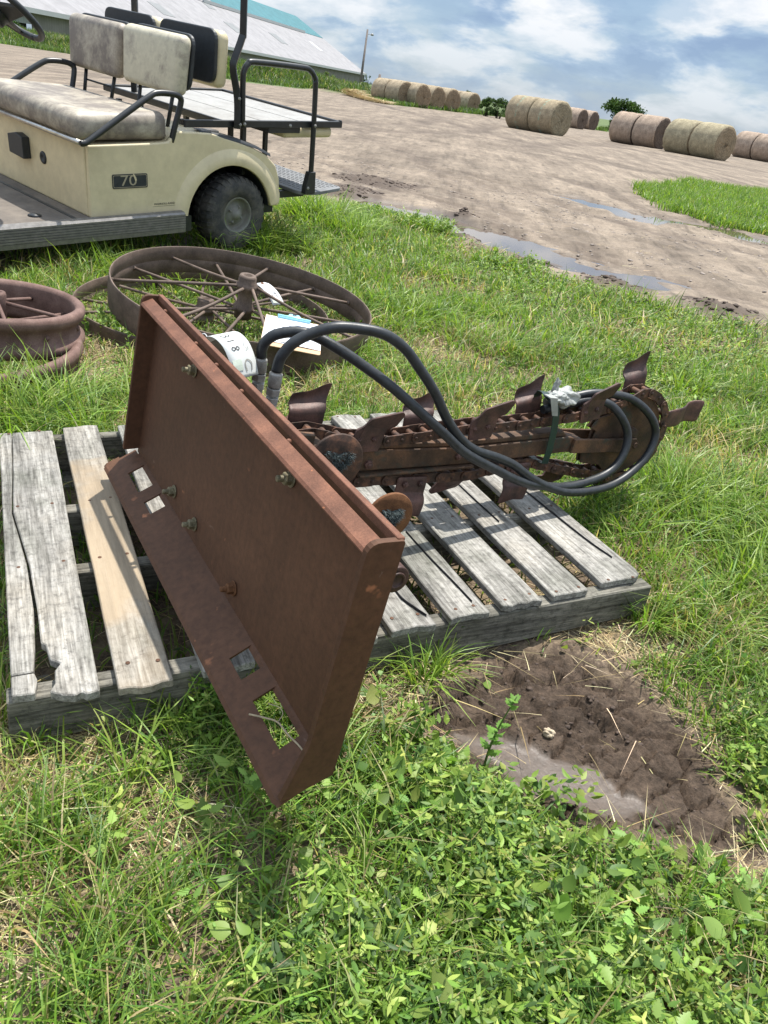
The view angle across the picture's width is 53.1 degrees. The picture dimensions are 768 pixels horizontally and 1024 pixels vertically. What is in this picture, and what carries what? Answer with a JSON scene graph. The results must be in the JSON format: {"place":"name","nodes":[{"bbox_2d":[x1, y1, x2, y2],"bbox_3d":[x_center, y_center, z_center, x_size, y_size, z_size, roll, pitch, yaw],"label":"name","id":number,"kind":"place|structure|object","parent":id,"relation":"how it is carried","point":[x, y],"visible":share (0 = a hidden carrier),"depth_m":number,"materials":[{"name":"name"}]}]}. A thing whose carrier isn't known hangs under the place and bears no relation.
{"place":"outdoors","nodes":[
{"label":"outdoors","id":0,"kind":"place"},
{"bbox_2d":[0,0,366,83],"bbox_3d":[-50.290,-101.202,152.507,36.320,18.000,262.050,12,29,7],"label":"barn","id":1,"kind":"structure","parent":0,"point":[273,34],"depth_m":182.93,"materials":[{"name":"white metal"}]},
{"bbox_2d":[0,42,767,1023],"bbox_3d":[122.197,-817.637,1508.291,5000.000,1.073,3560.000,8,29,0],"label":"ground","id":2,"kind":"structure","parent":0,"point":[498,158],"depth_m":2.08,"materials":[{"name":"beige soil"}]},
{"bbox_2d":[0,318,83,394],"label":"flanged iron wheel","id":3,"kind":"object","parent":2,"relation":"on","point":[73,354],"visible":0.26,"depth_m":2.82,"materials":[{"name":"brown metal"}]},
{"bbox_2d":[0,278,84,360],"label":"flanged iron wheel","id":4,"kind":"object","parent":3,"relation":"on","point":[52,317],"visible":0.96,"depth_m":2.92,"materials":[{"name":"brown metal"}]},
{"bbox_2d":[0,0,341,250],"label":"golf cart","id":5,"kind":"object","parent":2,"relation":"on","point":[77,165],"visible":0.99,"depth_m":4.44,"materials":[{"name":"beige paint"}]},
{"bbox_2d":[72,272,328,350],"bbox_3d":[-0.871,-0.964,3.748,1.208,0.159,1.208,10,31,-1],"label":"spoked iron wheel","id":6,"kind":"object","parent":2,"relation":"on","point":[92,286],"visible":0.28,"depth_m":3.83,"materials":[{"name":"brown metal"}]},
{"bbox_2d":[107,246,371,373],"bbox_3d":[-0.657,-1.015,3.631,1.218,0.214,1.218,14,32,-3],"label":"spoked iron wheel","id":7,"kind":"object","parent":6,"relation":"on","point":[248,271],"visible":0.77,"depth_m":3.76,"materials":[{"name":"brown metal"}]},
{"bbox_2d":[257,282,282,304],"bbox_3d":[-0.544,-1.041,3.654,0.133,0.073,0.072,28,34,32],"label":"wheel tag","id":8,"kind":"object","parent":7,"relation":"hanging from","point":[269,288],"visible":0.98,"depth_m":3.65,"materials":[{"name":"white paper"}]},
{"bbox_2d":[261,314,320,355],"bbox_3d":[-0.385,-0.764,3.239,0.245,0.021,0.372,9,33,-10],"label":"clipboard","id":9,"kind":"object","parent":7,"relation":"on","point":[271,322],"visible":0.52,"depth_m":3.26,"materials":[{"name":"white paper"}]},
{"bbox_2d":[0,25,608,131],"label":"bank grass","id":10,"kind":"structure","parent":2,"relation":"on","point":[60,43],"depth_m":68.34,"materials":[{"name":"green plant"}]},
{"bbox_2d":[0,410,650,742],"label":"wooden pallet","id":11,"kind":"object","parent":2,"relation":"on","point":[43,523],"visible":0.62,"depth_m":1.79,"materials":[{"name":"grey wood"}]},
{"bbox_2d":[104,294,703,807],"bbox_3d":[0.356,-0.107,1.945,1.752,0.588,1.172,-1,30,-33],"label":"trencher attachment","id":12,"kind":"object","parent":11,"relation":"on","point":[272,538],"visible":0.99,"depth_m":1.56,"materials":[{"name":"metal"}]},
{"bbox_2d":[202,331,257,376],"bbox_3d":[-0.354,-0.354,1.680,0.154,0.077,0.074,26,33,28],"label":"lot tag","id":13,"kind":"object","parent":12,"relation":"attached to","point":[236,346],"visible":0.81,"depth_m":1.66,"materials":[{"name":"white paper"}]},
{"bbox_2d":[249,703,302,749],"bbox_3d":[-0.158,0.356,1.255,0.148,0.020,0.044,30,35,34],"label":"dry stem","id":14,"kind":"object","parent":12,"relation":"on","point":[285,731],"visible":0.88,"depth_m":1.27,"materials":[{"name":"beige plant"}]},
{"bbox_2d":[529,390,559,463],"bbox_3d":[0.432,-0.237,2.141,0.067,0.215,0.093,-11,34,-31],"label":"tie strap","id":15,"kind":"object","parent":12,"relation":"attached to","point":[552,400],"visible":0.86,"depth_m":2.11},
{"bbox_2d":[546,377,580,408],"bbox_3d":[0.490,-0.331,2.128,0.134,0.082,0.079,-1,30,-33],"label":"plastic film","id":16,"kind":"object","parent":12,"relation":"on","point":[567,396],"visible":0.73,"depth_m":2.11,"materials":[{"name":"white plastic"}]},
{"bbox_2d":[323,70,338,79],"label":"shrub","id":17,"kind":"object","parent":2,"relation":"on","point":[326,73],"visible":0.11,"depth_m":83.15,"materials":[{"name":"green plant"}]},
{"bbox_2d":[359,29,373,83],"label":"utility pole","id":18,"kind":"object","parent":2,"relation":"on","point":[363,60],"visible":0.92,"depth_m":112.15,"materials":[{"name":"grey metal"}]},
{"bbox_2d":[339,86,394,104],"bbox_3d":[-1.522,-32.714,60.181,3.760,0.695,14.010,0,30,-16],"label":"loose straw","id":19,"kind":"object","parent":2,"relation":"on","point":[356,93],"visible":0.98,"depth_m":61.33,"materials":[{"name":"beige plant"}]},
{"bbox_2d":[371,77,393,98],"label":"hay bale","id":20,"kind":"object","parent":2,"relation":"on","point":[378,86],"visible":0.36,"depth_m":60.87},
{"bbox_2d":[0,174,767,1023],"bbox_3d":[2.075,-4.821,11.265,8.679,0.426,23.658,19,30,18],"label":"grass","id":21,"kind":"structure","parent":2,"relation":"on","point":[686,482],"depth_m":1.82,"materials":[{"name":"green plant"}]},
{"bbox_2d":[0,188,767,1023],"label":"broadleaf weeds","id":22,"kind":"object","parent":2,"relation":"on","point":[476,1006],"visible":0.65,"depth_m":1.20,"materials":[{"name":"green plant"}]},
{"bbox_2d":[385,79,410,101],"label":"hay bale","id":23,"kind":"object","parent":2,"relation":"on","point":[395,89],"visible":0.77,"depth_m":59.80},
{"bbox_2d":[407,82,431,107],"bbox_3d":[2.601,-32.810,60.435,1.960,1.819,1.801,-19,39,-40],"label":"hay bale","id":24,"kind":"object","parent":2,"relation":"on","point":[419,94],"visible":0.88,"depth_m":59.80},
{"bbox_2d":[427,84,446,107],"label":"hay bale","id":25,"kind":"object","parent":2,"relation":"on","point":[438,96],"visible":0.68,"depth_m":62.60},
{"bbox_2d":[442,87,460,111],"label":"hay bale","id":26,"kind":"object","parent":2,"relation":"on","point":[453,98],"visible":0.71,"depth_m":64.11},
{"bbox_2d":[459,91,480,108],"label":"hay bale","id":27,"kind":"object","parent":2,"relation":"on","point":[472,99],"visible":0.62,"depth_m":72.66},
{"bbox_2d":[478,96,492,116],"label":"shrub","id":28,"kind":"object","parent":2,"relation":"on","point":[486,102],"visible":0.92,"depth_m":65.23,"materials":[{"name":"green plant"}]},
{"bbox_2d":[489,97,508,118],"bbox_3d":[9.510,-33.460,63.577,1.608,1.603,1.780,8,29,0],"label":"shrub","id":29,"kind":"object","parent":2,"relation":"on","point":[499,102],"visible":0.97,"depth_m":63.45,"materials":[{"name":"green plant"}]},
{"bbox_2d":[480,693,520,768],"bbox_3d":[0.212,0.419,1.444,0.058,0.181,0.049,8,29,0],"label":"upright weed","id":30,"kind":"object","parent":2,"relation":"on","point":[493,735],"visible":1,"depth_m":1.45,"materials":[{"name":"green plant"}]},
{"bbox_2d":[505,95,540,130],"bbox_3d":[8.063,-22.456,43.241,1.960,1.819,1.909,-15,36,-36],"label":"hay bale","id":31,"kind":"object","parent":2,"relation":"on","point":[518,107],"visible":0.59,"depth_m":42.75},
{"bbox_2d":[332,173,758,319],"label":"dark mud clods","id":32,"kind":"object","parent":2,"relation":"on","point":[709,302],"visible":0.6,"depth_m":6.31,"materials":[{"name":"brown soil"}]},
{"bbox_2d":[543,727,555,738],"bbox_3d":[0.341,0.457,1.590,0.024,0.022,0.024,-12,35,-32],"label":"stone","id":33,"kind":"object","parent":2,"relation":"on","point":[548,732],"visible":1,"depth_m":1.58,"materials":[{"name":"beige stone"}]},
{"bbox_2d":[528,97,572,135],"bbox_3d":[9.134,-21.654,42.082,1.967,1.864,1.908,-15,36,-36],"label":"hay bale","id":34,"kind":"object","parent":2,"relation":"on","point":[550,116],"visible":0.99,"depth_m":41.58},
{"bbox_2d":[570,107,587,129],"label":"hay bale","id":35,"kind":"object","parent":2,"relation":"on","point":[579,118],"visible":0.78,"depth_m":70.61},
{"bbox_2d":[584,110,598,129],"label":"hay bale","id":36,"kind":"object","parent":2,"relation":"on","point":[593,120],"visible":0.63,"depth_m":76.70},
{"bbox_2d":[430,652,759,861],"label":"mud clods","id":37,"kind":"object","parent":2,"relation":"on","point":[590,722],"visible":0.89,"depth_m":1.61,"materials":[{"name":"brown soil"}]},
{"bbox_2d":[601,97,647,118],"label":"broadleaf tree","id":38,"kind":"object","parent":2,"relation":"on","point":[615,105],"visible":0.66,"depth_m":147.18,"materials":[{"name":"green plant"}]},
{"bbox_2d":[609,111,643,144],"bbox_3d":[14.890,-23.315,46.611,1.953,1.860,1.792,-15,37,-36],"label":"hay bale","id":39,"kind":"object","parent":2,"relation":"on","point":[622,123],"visible":0.56,"depth_m":46.15},
{"bbox_2d":[631,114,670,148],"bbox_3d":[15.920,-22.559,45.543,1.960,1.819,1.801,-15,37,-36],"label":"hay bale","id":40,"kind":"object","parent":2,"relation":"on","point":[648,130],"visible":0.74,"depth_m":45.00},
{"bbox_2d":[663,118,703,154],"bbox_3d":[16.652,-20.643,42.285,1.967,1.864,1.944,-10,34,-30],"label":"hay bale","id":41,"kind":"object","parent":2,"relation":"on","point":[677,134],"visible":0.56,"depth_m":41.84},
{"bbox_2d":[688,122,737,160],"bbox_3d":[17.570,-19.791,40.980,1.953,1.860,1.936,-10,34,-30],"label":"hay bale","id":42,"kind":"object","parent":2,"relation":"on","point":[712,140],"visible":0.94,"depth_m":40.49},
{"bbox_2d":[732,131,763,159],"bbox_3d":[25.577,-25.618,53.659,1.960,1.819,1.801,-8,33,-28],"label":"hay bale","id":43,"kind":"object","parent":2,"relation":"on","point":[745,140],"visible":0.51,"depth_m":53.20},
{"bbox_2d":[751,133,767,161],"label":"hay bale","id":44,"kind":"object","parent":2,"relation":"on","point":[759,149],"visible":0.94,"depth_m":52.21},
{"bbox_2d":[26,0,767,134],"label":"sky","id":45,"kind":"structure","parent":0,"point":[699,60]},
{"bbox_2d":[276,151,767,292],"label":"gravel","id":46,"kind":"structure","parent":0,"point":[663,259],"depth_m":8.96,"materials":[{"name":"gravel"}]},
{"bbox_2d":[357,201,691,290],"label":"water","id":47,"kind":"structure","parent":0,"point":[515,243],"depth_m":6.98,"materials":[{"name":"grey liquid"}]},
{"bbox_2d":[549,194,767,243],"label":"water","id":48,"kind":"structure","parent":0,"point":[620,212],"depth_m":10.78,"materials":[{"name":"grey liquid"}]}
]}

